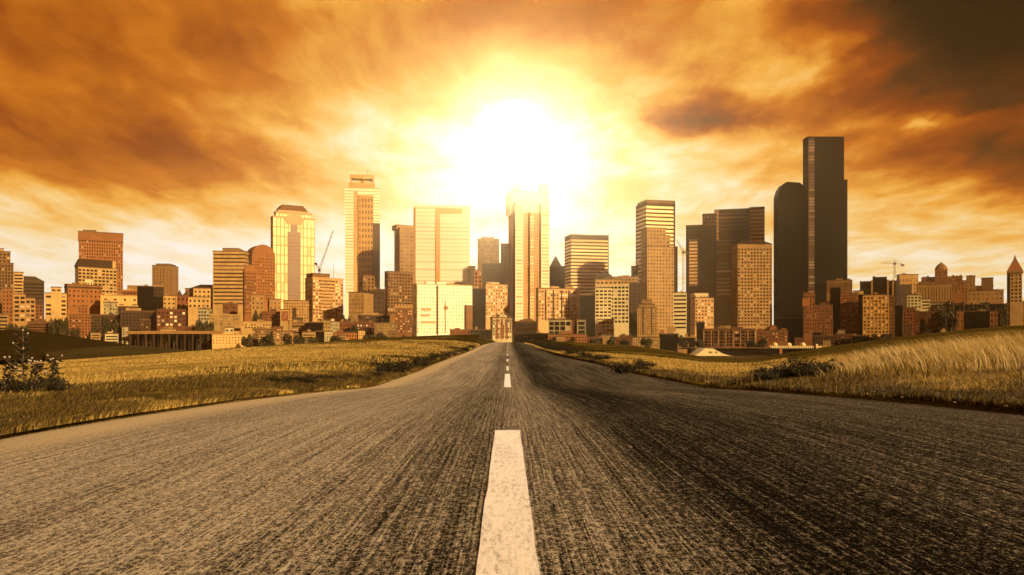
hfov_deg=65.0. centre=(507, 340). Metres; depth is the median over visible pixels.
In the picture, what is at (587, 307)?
dark hall
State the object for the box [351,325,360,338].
broadleaf tree
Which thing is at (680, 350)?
building
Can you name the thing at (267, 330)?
shore block
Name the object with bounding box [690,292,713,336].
apartment tower
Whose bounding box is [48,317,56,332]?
broadleaf tree
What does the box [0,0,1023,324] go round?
sky
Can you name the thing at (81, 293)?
brick block
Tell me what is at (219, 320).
long warehouse
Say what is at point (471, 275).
dark annex
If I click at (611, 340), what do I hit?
broadleaf tree
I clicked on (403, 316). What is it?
terracotta block
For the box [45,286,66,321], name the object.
apartment block
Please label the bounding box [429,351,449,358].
weed clump
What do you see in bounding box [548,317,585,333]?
frame block
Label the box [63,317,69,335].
broadleaf tree
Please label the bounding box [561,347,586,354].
weed clump
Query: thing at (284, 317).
mural building
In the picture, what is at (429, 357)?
weed clump
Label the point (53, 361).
weed stalk
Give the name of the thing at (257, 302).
tan block
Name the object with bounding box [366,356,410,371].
weed clump
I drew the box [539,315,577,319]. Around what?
window
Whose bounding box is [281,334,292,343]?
broadleaf tree
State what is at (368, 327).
brick block
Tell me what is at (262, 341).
broadleaf tree
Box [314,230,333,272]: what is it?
tower crane
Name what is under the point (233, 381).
verge grass
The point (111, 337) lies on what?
building
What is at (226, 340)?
pier warehouse
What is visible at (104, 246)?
office tower
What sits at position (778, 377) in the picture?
weed clump
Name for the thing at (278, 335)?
shore block
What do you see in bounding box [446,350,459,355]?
weed clump
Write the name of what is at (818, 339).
shed
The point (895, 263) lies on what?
tower crane
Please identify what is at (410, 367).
weed clump
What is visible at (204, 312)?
white block
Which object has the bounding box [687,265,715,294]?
window
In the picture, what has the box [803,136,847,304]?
black tower
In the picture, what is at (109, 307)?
corner house
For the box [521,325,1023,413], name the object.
grassy hill
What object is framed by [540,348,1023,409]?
verge grass
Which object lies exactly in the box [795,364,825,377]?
weed clump
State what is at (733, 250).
window
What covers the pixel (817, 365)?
weed clump
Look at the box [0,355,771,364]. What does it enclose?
ground
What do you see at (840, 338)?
shed
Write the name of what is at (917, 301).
white office
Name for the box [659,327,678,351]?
black hall
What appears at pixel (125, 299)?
long hall
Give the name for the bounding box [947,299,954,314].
broadleaf tree
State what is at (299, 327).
terrace block
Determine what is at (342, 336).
building
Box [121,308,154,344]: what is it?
brick warehouse
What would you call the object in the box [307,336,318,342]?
broadleaf tree
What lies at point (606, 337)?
building
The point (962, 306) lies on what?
broadleaf tree
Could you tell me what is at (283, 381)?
weed clump
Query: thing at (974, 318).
dark brick hall
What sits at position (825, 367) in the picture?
weed clump
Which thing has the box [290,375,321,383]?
weed clump
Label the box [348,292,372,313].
tan office
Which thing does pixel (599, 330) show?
window
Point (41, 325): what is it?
garage block
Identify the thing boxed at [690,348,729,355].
tent
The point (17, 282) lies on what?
balcony block
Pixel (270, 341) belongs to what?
broadleaf tree
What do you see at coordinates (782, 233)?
window
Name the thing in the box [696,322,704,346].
shadow house
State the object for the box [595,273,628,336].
domed block
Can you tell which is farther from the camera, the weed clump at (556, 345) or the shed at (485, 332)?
the shed at (485, 332)
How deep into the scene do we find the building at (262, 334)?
641.09 m
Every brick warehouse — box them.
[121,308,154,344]
[156,308,185,330]
[703,326,755,346]
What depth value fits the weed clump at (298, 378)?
14.53 m
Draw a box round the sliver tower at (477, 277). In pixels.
[474,269,481,287]
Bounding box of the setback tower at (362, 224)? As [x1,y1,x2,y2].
[345,171,379,319]
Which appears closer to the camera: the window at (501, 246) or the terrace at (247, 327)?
the terrace at (247, 327)
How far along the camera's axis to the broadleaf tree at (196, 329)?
698.43 m
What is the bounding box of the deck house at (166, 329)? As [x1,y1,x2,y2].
[160,327,176,347]
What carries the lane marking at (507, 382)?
on the road
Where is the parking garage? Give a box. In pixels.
[0,314,8,329]
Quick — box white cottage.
[324,331,332,341]
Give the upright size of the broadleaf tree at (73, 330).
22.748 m
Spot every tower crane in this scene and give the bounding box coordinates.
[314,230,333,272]
[676,240,687,291]
[883,262,903,277]
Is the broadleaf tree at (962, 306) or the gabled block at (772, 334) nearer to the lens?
the gabled block at (772, 334)
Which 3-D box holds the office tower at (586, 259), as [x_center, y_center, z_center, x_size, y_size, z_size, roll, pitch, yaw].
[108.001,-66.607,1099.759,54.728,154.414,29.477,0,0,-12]
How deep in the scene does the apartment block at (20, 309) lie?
807.68 m
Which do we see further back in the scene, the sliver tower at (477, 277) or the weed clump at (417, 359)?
the sliver tower at (477, 277)
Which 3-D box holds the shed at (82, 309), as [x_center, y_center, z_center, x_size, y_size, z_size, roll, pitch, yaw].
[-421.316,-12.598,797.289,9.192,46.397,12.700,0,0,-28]
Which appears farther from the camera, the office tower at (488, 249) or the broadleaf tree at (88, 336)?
the office tower at (488, 249)
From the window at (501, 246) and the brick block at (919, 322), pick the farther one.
the window at (501, 246)
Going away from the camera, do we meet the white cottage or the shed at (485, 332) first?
the white cottage
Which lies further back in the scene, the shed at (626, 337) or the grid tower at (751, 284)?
the grid tower at (751, 284)
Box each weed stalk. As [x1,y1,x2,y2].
[0,356,21,392]
[11,329,32,385]
[25,359,48,389]
[43,354,62,380]
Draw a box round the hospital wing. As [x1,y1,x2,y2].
[966,275,1003,303]
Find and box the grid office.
[384,271,412,335]
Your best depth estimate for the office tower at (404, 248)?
1085.80 m
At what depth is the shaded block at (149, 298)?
835.49 m
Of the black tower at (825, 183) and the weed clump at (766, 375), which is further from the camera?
the black tower at (825, 183)
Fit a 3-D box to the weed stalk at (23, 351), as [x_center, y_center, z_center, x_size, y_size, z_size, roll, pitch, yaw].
[-6.625,0.309,11.008,0.333,0.935,0.252,0,0,0]
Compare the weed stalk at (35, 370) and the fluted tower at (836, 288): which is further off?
the fluted tower at (836, 288)
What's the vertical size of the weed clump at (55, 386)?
0.250 m
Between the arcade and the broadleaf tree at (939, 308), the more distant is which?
the broadleaf tree at (939, 308)
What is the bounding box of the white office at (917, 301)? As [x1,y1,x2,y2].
[907,292,930,310]
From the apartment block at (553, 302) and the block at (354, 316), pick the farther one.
the apartment block at (553, 302)
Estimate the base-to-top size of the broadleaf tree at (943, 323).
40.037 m
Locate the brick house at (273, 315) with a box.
[261,309,279,327]
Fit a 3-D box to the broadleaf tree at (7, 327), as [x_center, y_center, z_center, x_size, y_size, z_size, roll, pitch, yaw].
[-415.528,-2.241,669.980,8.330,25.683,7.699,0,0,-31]
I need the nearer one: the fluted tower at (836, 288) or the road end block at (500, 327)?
the road end block at (500, 327)
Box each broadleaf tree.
[4,323,13,329]
[10,323,18,329]
[23,324,30,330]
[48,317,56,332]
[55,318,66,334]
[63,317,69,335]
[70,327,80,336]
[86,327,95,338]
[101,316,105,338]
[104,318,110,340]
[108,318,118,334]
[195,319,203,349]
[197,322,206,341]
[204,320,214,340]
[241,334,252,346]
[252,309,257,320]
[258,334,269,345]
[266,334,274,344]
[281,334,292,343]
[293,334,305,343]
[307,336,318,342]
[330,335,341,340]
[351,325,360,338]
[363,334,372,338]
[591,339,600,343]
[606,336,615,344]
[619,338,629,345]
[640,337,652,346]
[678,337,688,352]
[695,339,704,346]
[745,339,755,346]
[756,337,767,346]
[869,333,876,340]
[881,333,892,338]
[936,302,943,320]
[938,308,948,331]
[946,312,957,330]
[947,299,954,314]
[956,302,964,316]
[983,301,989,309]
[998,304,1007,326]
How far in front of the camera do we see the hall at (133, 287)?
1042.82 m
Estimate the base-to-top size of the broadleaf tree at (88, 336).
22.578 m
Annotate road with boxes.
[0,342,1023,574]
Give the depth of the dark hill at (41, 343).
247.45 m
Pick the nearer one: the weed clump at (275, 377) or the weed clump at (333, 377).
the weed clump at (275, 377)
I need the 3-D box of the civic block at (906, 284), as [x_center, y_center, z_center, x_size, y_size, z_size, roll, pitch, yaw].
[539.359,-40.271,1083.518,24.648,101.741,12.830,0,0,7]
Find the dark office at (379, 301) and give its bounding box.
[372,287,385,313]
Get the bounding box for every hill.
[0,330,134,360]
[45,346,188,360]
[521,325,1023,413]
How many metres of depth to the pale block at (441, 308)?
810.87 m
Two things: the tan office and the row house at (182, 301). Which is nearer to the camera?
the tan office
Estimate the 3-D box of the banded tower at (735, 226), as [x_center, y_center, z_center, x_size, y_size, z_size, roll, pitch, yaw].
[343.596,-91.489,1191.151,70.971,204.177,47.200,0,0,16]
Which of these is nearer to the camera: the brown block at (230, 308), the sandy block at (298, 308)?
the sandy block at (298, 308)
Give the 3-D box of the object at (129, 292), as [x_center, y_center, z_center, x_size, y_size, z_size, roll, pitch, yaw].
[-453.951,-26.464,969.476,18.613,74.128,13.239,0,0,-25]
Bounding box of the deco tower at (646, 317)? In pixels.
[637,299,656,336]
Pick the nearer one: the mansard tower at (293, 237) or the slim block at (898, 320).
the slim block at (898, 320)
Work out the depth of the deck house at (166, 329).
700.27 m
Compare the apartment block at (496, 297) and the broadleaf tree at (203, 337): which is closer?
the broadleaf tree at (203, 337)
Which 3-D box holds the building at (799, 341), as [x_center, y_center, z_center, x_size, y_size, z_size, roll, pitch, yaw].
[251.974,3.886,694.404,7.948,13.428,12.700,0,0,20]
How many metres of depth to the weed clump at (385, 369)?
25.04 m
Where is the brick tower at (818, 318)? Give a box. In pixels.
[802,291,832,345]
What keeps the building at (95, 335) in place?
on the city ground
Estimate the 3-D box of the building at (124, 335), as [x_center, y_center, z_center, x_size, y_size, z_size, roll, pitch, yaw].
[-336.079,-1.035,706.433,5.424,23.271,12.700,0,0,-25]
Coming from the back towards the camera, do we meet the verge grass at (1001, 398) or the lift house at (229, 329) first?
the lift house at (229, 329)
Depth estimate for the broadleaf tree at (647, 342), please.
625.39 m
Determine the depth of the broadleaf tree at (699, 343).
638.24 m
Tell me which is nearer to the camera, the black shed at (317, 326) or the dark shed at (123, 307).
the black shed at (317, 326)
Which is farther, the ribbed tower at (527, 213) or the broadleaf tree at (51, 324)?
the ribbed tower at (527, 213)
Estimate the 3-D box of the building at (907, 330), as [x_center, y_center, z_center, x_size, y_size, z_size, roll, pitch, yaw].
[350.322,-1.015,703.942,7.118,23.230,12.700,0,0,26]
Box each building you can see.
[90,332,100,339]
[104,330,118,342]
[122,326,128,343]
[141,319,150,330]
[184,324,194,330]
[258,331,270,339]
[272,326,283,330]
[280,309,289,330]
[293,317,302,321]
[338,334,346,339]
[358,330,365,338]
[387,331,397,336]
[549,256,563,287]
[556,336,564,340]
[602,334,610,343]
[677,343,688,353]
[775,316,801,345]
[794,337,803,345]
[823,340,830,346]
[903,326,911,335]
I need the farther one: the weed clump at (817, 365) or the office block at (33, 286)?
the office block at (33, 286)
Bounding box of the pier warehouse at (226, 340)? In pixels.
[212,331,252,348]
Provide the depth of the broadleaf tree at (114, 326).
739.21 m
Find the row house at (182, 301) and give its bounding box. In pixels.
[177,290,188,325]
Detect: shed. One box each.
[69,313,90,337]
[78,304,87,313]
[91,313,119,342]
[118,304,137,341]
[308,319,323,341]
[359,313,389,321]
[449,328,470,334]
[470,327,489,338]
[514,331,547,341]
[548,332,586,342]
[587,336,618,344]
[619,334,634,345]
[760,342,822,353]
[812,331,821,345]
[814,334,833,347]
[834,332,851,345]
[852,333,869,342]
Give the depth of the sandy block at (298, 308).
813.42 m
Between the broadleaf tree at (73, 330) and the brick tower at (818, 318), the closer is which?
the broadleaf tree at (73, 330)
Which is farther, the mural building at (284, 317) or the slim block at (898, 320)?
the slim block at (898, 320)
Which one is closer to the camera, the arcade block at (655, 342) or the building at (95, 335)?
the arcade block at (655, 342)
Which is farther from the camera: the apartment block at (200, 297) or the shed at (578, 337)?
the apartment block at (200, 297)
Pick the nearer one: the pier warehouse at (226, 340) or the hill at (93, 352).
the hill at (93, 352)
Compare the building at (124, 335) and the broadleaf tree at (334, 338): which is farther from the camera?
the building at (124, 335)
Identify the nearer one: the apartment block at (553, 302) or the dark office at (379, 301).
the apartment block at (553, 302)
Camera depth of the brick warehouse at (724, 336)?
694.62 m
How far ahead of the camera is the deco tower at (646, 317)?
778.64 m
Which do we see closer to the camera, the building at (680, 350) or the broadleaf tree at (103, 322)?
the building at (680, 350)
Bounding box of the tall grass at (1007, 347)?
[705,335,1023,392]
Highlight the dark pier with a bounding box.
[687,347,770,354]
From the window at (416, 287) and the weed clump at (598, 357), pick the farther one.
the window at (416, 287)
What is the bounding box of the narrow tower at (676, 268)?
[675,246,677,291]
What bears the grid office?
on the city ground
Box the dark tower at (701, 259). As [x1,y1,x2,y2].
[686,213,716,336]
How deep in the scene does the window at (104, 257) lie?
1174.17 m
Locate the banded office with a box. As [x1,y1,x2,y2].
[840,290,858,334]
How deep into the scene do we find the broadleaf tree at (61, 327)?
687.85 m
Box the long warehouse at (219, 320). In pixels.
[209,311,240,330]
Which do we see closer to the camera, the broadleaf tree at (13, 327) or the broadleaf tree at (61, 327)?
the broadleaf tree at (13, 327)
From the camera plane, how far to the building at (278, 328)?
681.27 m
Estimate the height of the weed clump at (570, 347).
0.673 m
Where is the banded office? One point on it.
(848, 312)
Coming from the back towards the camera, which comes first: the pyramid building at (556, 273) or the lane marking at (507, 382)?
the pyramid building at (556, 273)
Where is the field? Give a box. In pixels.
[0,334,494,439]
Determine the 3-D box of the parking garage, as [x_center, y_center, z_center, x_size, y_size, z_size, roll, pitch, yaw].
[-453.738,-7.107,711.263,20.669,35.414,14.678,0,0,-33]
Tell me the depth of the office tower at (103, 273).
1069.93 m
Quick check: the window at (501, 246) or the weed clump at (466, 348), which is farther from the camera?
the window at (501, 246)
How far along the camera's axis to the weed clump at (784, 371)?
17.43 m
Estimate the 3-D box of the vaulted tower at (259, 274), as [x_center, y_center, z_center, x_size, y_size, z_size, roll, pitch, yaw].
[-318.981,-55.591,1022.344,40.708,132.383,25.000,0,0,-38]
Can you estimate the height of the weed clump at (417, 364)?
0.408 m
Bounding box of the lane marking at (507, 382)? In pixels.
[504,374,510,386]
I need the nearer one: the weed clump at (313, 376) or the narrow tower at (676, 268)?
the weed clump at (313, 376)
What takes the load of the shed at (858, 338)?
on the city ground
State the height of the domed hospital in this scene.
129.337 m
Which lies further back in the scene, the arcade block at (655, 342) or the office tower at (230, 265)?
the office tower at (230, 265)
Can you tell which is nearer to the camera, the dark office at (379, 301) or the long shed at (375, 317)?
the long shed at (375, 317)
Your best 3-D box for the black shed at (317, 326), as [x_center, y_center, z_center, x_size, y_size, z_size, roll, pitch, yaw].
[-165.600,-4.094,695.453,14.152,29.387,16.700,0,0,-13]
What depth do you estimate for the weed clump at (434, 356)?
39.21 m
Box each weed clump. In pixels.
[2,374,43,393]
[39,377,79,391]
[41,377,68,387]
[262,374,283,381]
[270,376,294,383]
[284,375,311,381]
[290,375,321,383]
[304,373,327,378]
[328,373,339,378]
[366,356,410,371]
[370,369,383,376]
[374,364,396,372]
[388,361,410,372]
[392,361,414,371]
[398,359,421,366]
[409,355,423,366]
[412,355,433,366]
[420,355,437,361]
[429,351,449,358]
[429,352,439,359]
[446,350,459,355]
[460,346,470,351]
[550,343,566,349]
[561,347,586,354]
[562,345,575,350]
[574,349,594,357]
[590,353,601,359]
[594,353,612,359]
[603,360,643,373]
[631,357,651,366]
[633,363,652,370]
[743,364,778,378]
[754,368,787,381]
[768,366,786,376]
[770,362,797,376]
[774,370,797,379]
[775,360,802,377]
[782,354,842,371]
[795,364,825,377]
[801,364,823,376]
[807,360,833,370]
[810,361,831,375]
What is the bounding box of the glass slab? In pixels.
[413,205,469,284]
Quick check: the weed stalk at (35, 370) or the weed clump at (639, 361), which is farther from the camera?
the weed clump at (639, 361)
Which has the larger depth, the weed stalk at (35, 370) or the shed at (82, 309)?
the shed at (82, 309)
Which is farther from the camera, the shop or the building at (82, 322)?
the building at (82, 322)
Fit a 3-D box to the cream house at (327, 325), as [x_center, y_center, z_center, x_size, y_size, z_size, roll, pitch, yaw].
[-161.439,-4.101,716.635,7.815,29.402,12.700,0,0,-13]
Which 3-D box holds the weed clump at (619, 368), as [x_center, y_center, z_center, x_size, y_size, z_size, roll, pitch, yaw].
[3.925,0.881,27.171,1.408,0.506,0.720,0,0,13]
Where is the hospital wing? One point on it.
(985, 291)
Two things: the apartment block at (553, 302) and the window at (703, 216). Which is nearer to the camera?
the apartment block at (553, 302)
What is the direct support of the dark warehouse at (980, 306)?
on the city ground
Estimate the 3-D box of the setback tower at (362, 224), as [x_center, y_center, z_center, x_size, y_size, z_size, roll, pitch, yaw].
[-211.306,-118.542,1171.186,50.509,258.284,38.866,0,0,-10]
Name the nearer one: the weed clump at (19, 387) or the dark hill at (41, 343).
the weed clump at (19, 387)
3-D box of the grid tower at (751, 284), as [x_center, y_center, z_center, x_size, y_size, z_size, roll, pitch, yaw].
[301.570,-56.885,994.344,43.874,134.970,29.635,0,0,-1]
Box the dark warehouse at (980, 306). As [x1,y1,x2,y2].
[950,303,1006,325]
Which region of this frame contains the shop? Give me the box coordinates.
[333,330,356,339]
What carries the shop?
on the city ground
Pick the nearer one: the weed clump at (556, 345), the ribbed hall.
the weed clump at (556, 345)
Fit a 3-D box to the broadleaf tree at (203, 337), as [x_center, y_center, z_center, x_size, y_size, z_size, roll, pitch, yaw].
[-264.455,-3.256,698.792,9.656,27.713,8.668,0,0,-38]
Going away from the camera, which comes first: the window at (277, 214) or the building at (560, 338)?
the building at (560, 338)
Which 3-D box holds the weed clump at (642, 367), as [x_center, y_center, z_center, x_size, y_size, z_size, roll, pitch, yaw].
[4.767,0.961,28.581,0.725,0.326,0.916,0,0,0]
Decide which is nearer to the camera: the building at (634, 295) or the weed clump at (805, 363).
the weed clump at (805, 363)
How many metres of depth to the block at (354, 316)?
791.11 m
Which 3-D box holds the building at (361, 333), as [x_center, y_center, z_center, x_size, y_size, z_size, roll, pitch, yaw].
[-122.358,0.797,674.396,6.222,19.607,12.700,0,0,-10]
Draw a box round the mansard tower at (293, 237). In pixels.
[270,204,314,308]
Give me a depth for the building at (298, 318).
745.99 m
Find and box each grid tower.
[641,227,673,336]
[731,241,771,329]
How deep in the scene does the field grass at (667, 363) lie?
36.16 m
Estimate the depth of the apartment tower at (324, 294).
909.90 m
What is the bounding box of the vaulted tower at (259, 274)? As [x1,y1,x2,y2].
[243,245,274,320]
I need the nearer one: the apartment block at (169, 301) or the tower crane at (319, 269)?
the apartment block at (169, 301)
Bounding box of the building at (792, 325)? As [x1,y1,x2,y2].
[775,316,801,345]
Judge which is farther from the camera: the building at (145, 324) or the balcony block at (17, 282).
the balcony block at (17, 282)
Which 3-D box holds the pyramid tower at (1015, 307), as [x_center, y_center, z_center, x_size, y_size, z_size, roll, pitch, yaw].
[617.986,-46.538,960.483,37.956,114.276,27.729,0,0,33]
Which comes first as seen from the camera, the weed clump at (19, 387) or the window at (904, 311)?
the weed clump at (19, 387)
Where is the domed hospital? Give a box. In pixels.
[918,263,965,303]
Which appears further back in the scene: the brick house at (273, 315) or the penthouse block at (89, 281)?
the penthouse block at (89, 281)
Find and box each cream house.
[322,319,330,341]
[331,318,339,331]
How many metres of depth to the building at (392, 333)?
662.68 m
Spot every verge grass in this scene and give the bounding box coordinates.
[0,366,420,435]
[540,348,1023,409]
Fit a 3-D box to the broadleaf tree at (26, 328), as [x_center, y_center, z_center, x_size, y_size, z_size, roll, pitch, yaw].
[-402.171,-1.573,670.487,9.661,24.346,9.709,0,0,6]
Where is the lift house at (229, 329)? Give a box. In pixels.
[224,326,233,332]
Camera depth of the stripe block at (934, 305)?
867.25 m
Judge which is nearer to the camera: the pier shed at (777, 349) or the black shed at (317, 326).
the pier shed at (777, 349)
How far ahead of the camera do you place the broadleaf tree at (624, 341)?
677.06 m
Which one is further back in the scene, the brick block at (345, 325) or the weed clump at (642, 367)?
the brick block at (345, 325)
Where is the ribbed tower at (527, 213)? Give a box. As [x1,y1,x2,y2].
[505,183,549,341]
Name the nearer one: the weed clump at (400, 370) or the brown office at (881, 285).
the weed clump at (400, 370)
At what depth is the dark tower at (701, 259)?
1144.99 m
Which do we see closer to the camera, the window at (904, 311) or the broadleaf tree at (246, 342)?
the broadleaf tree at (246, 342)
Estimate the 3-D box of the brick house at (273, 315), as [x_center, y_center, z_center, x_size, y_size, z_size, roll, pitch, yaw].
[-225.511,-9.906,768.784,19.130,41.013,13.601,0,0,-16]
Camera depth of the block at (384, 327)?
701.37 m
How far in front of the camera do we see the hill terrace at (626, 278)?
1097.18 m
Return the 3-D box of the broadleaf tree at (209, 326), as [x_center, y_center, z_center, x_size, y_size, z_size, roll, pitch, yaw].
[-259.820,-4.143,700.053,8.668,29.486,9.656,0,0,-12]
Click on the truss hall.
(691, 340)
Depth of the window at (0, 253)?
1071.97 m
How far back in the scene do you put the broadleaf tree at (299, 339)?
635.81 m
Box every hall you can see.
[100,294,136,313]
[127,285,143,289]
[580,293,594,336]
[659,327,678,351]
[678,334,695,346]
[916,282,951,303]
[956,309,997,329]
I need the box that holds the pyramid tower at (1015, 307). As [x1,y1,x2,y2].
[1007,256,1023,325]
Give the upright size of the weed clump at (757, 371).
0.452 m
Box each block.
[2,288,42,327]
[13,272,23,292]
[23,276,44,318]
[27,319,48,331]
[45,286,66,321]
[64,282,102,326]
[84,278,92,284]
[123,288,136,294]
[137,285,163,330]
[163,294,176,308]
[188,287,210,325]
[198,306,212,326]
[222,301,237,313]
[251,292,263,320]
[252,326,274,345]
[267,297,281,310]
[272,329,293,344]
[283,299,308,330]
[291,320,307,343]
[302,329,315,342]
[340,319,356,331]
[349,310,360,321]
[356,320,373,335]
[361,275,374,292]
[374,322,396,336]
[394,304,412,336]
[413,282,472,335]
[472,286,485,328]
[484,281,507,328]
[490,314,512,341]
[536,286,579,332]
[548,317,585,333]
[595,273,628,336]
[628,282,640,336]
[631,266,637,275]
[632,334,659,348]
[673,290,686,336]
[756,325,787,345]
[895,305,902,336]
[896,273,918,307]
[903,308,940,334]
[930,301,948,310]
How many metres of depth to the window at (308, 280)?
907.99 m
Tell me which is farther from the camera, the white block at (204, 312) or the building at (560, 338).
the white block at (204, 312)
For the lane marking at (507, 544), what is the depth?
2.71 m
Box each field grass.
[524,342,787,376]
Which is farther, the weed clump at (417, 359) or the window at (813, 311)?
the window at (813, 311)
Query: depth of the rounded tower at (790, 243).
1119.66 m
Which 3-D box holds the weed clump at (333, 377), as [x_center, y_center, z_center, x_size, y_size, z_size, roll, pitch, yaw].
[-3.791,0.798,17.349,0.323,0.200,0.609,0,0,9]
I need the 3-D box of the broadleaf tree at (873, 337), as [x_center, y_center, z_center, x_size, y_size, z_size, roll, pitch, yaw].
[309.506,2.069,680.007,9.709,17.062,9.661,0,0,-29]
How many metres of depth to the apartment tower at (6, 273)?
1067.88 m
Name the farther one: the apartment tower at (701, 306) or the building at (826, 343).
the apartment tower at (701, 306)
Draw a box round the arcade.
[514,319,536,332]
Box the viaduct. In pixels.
[127,331,240,350]
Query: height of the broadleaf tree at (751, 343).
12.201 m
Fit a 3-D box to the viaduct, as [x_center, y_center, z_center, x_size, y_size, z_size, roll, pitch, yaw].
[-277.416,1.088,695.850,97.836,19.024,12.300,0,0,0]
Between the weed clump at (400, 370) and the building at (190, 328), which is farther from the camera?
the building at (190, 328)
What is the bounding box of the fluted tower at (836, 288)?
[827,278,852,334]
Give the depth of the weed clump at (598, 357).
38.35 m
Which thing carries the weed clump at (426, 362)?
on the field
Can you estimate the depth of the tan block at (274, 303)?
853.43 m
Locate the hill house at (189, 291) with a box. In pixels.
[185,285,212,313]
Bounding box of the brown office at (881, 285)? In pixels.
[860,276,896,336]
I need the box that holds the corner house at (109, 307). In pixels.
[103,299,117,313]
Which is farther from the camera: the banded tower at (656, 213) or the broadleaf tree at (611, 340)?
the banded tower at (656, 213)
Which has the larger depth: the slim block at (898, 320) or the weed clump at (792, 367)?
the slim block at (898, 320)
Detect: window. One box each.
[0,253,9,261]
[104,257,121,293]
[253,258,273,298]
[272,213,310,308]
[308,280,342,317]
[416,287,464,332]
[501,246,508,316]
[511,186,547,211]
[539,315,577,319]
[596,294,612,334]
[641,230,672,334]
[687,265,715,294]
[703,216,715,224]
[731,250,770,325]
[779,233,805,328]
[804,311,813,332]
[841,325,857,332]
[904,311,936,332]
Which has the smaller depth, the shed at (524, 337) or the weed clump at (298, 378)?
the weed clump at (298, 378)
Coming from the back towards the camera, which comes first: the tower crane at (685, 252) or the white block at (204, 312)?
the tower crane at (685, 252)
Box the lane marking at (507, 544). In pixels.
[476,430,539,574]
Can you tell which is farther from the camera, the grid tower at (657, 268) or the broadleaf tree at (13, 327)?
the grid tower at (657, 268)
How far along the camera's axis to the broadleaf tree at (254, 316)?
797.51 m
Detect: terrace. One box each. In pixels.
[241,319,271,333]
[613,275,638,283]
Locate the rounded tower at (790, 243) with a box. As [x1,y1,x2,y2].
[774,182,806,336]
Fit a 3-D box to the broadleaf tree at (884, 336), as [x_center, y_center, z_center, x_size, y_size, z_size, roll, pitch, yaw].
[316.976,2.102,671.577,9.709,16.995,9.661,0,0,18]
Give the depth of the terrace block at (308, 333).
651.39 m
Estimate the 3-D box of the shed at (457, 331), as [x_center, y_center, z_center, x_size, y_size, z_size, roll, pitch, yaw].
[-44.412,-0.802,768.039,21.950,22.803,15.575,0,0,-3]
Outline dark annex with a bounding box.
[469,266,475,287]
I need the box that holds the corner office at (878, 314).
[862,293,894,336]
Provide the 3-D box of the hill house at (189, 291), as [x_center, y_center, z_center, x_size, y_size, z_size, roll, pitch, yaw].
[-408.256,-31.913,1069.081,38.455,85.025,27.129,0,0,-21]
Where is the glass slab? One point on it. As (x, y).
(441, 243)
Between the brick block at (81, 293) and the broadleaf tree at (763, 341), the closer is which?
the broadleaf tree at (763, 341)
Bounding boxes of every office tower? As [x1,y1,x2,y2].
[74,259,116,294]
[78,230,123,293]
[152,264,178,294]
[213,248,248,320]
[392,224,414,283]
[477,237,498,268]
[564,234,608,294]
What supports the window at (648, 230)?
in the grid tower at (657, 268)
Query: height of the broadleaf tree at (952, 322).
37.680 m
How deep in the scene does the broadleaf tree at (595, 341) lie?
636.71 m
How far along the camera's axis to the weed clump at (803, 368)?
16.80 m
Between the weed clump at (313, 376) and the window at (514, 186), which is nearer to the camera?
the weed clump at (313, 376)
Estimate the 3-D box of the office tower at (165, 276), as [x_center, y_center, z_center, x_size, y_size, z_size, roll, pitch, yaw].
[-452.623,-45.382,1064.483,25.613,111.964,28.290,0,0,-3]
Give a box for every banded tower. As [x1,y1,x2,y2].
[635,200,674,291]
[714,206,764,326]
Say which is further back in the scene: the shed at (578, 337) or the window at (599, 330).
the window at (599, 330)
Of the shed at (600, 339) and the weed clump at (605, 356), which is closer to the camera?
the weed clump at (605, 356)
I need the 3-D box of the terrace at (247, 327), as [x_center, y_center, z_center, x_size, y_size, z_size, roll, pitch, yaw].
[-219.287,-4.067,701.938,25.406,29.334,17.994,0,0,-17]
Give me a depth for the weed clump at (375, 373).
22.54 m
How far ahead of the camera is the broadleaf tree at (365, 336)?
637.88 m
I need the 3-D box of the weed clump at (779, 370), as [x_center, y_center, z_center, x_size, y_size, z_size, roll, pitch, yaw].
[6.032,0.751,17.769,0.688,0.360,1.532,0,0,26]
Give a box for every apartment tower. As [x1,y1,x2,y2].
[0,248,13,313]
[305,264,343,321]
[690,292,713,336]
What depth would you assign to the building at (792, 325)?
894.36 m
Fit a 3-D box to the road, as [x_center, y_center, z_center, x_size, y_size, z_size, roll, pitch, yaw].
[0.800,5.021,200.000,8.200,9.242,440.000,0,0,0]
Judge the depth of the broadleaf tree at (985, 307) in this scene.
869.19 m
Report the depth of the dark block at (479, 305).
880.39 m

